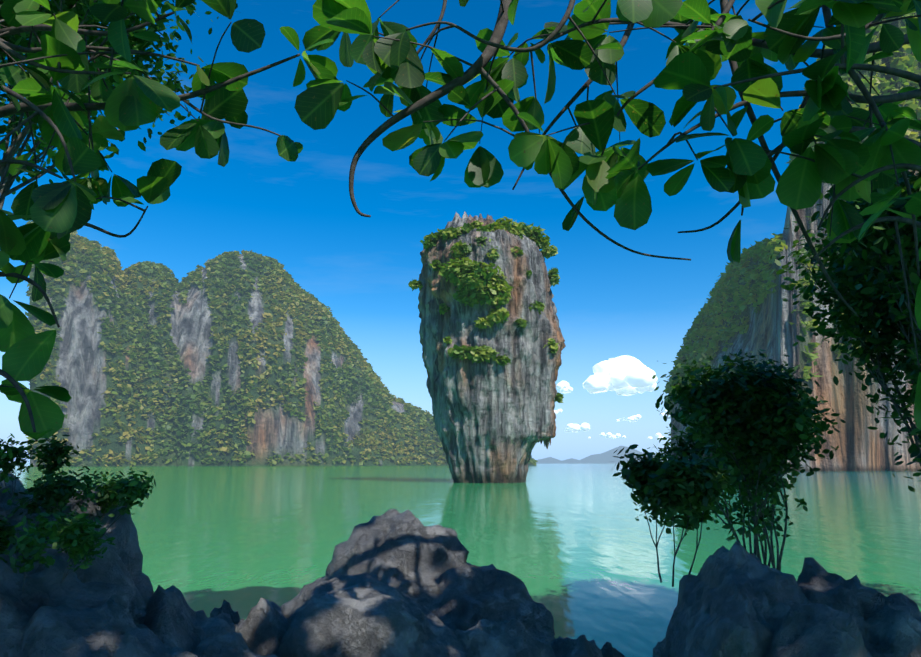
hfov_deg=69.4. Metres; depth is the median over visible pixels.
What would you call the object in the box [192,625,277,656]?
rock
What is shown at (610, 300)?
sky
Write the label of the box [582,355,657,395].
cloud
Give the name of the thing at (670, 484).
bush
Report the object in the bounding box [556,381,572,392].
cloud
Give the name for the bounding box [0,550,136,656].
rock
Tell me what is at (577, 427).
cloud
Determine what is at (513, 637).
shore rock
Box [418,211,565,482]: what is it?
ko tapu rock
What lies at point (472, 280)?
ko tapu shrubs
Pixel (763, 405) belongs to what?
mangrove leaves
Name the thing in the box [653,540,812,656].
shore rock
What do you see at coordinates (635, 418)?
cloud
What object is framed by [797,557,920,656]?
shore rock
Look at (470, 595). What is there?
shore rock
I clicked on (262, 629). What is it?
shore rock
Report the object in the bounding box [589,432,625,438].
cloud
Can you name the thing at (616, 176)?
sea almond
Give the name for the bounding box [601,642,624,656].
shore rock
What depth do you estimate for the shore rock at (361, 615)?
3.58 m
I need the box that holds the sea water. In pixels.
[0,463,920,656]
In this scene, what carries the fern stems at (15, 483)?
on the rock at (5, 510)
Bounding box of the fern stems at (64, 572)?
[6,528,94,591]
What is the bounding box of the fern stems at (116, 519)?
[31,481,133,538]
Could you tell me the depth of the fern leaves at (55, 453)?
3.06 m
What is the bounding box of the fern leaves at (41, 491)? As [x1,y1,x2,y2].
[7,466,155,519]
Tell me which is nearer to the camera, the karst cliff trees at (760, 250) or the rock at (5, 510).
the rock at (5, 510)
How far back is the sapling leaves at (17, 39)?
4.92 m
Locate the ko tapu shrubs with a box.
[408,216,563,402]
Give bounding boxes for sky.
[0,0,835,462]
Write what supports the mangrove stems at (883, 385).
in the sea water
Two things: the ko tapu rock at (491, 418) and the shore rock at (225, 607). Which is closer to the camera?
the shore rock at (225, 607)
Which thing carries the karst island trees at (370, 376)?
on the karst island at (84, 380)
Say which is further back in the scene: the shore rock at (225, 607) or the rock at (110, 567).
the shore rock at (225, 607)
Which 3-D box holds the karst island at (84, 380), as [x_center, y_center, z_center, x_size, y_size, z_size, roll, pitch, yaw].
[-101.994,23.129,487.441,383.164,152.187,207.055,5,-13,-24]
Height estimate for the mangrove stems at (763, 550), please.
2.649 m
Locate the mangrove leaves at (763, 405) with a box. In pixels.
[647,346,845,547]
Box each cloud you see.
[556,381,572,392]
[564,423,589,431]
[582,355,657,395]
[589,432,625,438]
[616,414,640,421]
[648,433,664,439]
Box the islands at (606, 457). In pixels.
[536,446,667,463]
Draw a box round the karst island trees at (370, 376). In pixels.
[25,220,537,466]
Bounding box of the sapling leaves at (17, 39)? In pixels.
[0,0,80,156]
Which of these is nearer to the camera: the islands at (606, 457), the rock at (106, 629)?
the rock at (106, 629)
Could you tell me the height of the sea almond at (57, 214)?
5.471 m
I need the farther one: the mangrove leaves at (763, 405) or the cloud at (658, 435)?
the cloud at (658, 435)
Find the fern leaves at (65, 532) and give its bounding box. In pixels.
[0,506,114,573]
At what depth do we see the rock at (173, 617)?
2.81 m
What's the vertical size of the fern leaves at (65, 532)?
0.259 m
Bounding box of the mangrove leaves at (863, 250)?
[755,97,920,491]
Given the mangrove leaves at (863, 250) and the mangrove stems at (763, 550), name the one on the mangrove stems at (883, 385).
the mangrove leaves at (863, 250)
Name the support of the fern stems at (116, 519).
on the shore bank at (122, 529)
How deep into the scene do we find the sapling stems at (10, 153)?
3.73 m
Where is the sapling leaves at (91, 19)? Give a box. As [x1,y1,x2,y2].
[0,0,240,194]
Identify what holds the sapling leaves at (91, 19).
on the sapling stems at (10, 153)
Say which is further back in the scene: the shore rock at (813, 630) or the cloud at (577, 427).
the cloud at (577, 427)
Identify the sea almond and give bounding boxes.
[0,0,339,441]
[294,0,920,429]
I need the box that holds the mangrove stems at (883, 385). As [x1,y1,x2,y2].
[801,209,920,466]
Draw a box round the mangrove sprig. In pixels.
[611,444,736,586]
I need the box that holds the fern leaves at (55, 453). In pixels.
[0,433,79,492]
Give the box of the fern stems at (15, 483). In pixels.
[0,450,63,517]
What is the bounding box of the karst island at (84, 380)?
[29,237,534,466]
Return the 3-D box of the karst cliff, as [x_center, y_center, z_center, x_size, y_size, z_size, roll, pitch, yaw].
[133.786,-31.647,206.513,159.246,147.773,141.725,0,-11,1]
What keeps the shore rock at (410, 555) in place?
in the sea water
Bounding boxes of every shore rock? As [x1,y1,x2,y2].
[210,600,239,631]
[236,598,288,655]
[275,573,468,656]
[314,509,468,605]
[427,562,554,642]
[454,618,555,656]
[550,635,602,656]
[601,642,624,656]
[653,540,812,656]
[762,602,871,656]
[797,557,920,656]
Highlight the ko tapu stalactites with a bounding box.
[536,427,555,448]
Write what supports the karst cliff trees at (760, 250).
on the karst cliff
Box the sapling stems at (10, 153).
[0,0,176,203]
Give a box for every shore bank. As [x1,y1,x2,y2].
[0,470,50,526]
[0,484,153,603]
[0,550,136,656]
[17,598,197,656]
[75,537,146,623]
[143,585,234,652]
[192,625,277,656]
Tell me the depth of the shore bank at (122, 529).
3.17 m
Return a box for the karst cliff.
[671,13,920,471]
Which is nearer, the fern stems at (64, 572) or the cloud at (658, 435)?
the fern stems at (64, 572)
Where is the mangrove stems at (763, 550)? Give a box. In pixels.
[673,381,800,570]
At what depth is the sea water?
15.48 m
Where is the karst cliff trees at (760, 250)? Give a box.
[664,11,920,416]
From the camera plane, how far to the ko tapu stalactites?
55.42 m
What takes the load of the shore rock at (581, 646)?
in the sea water

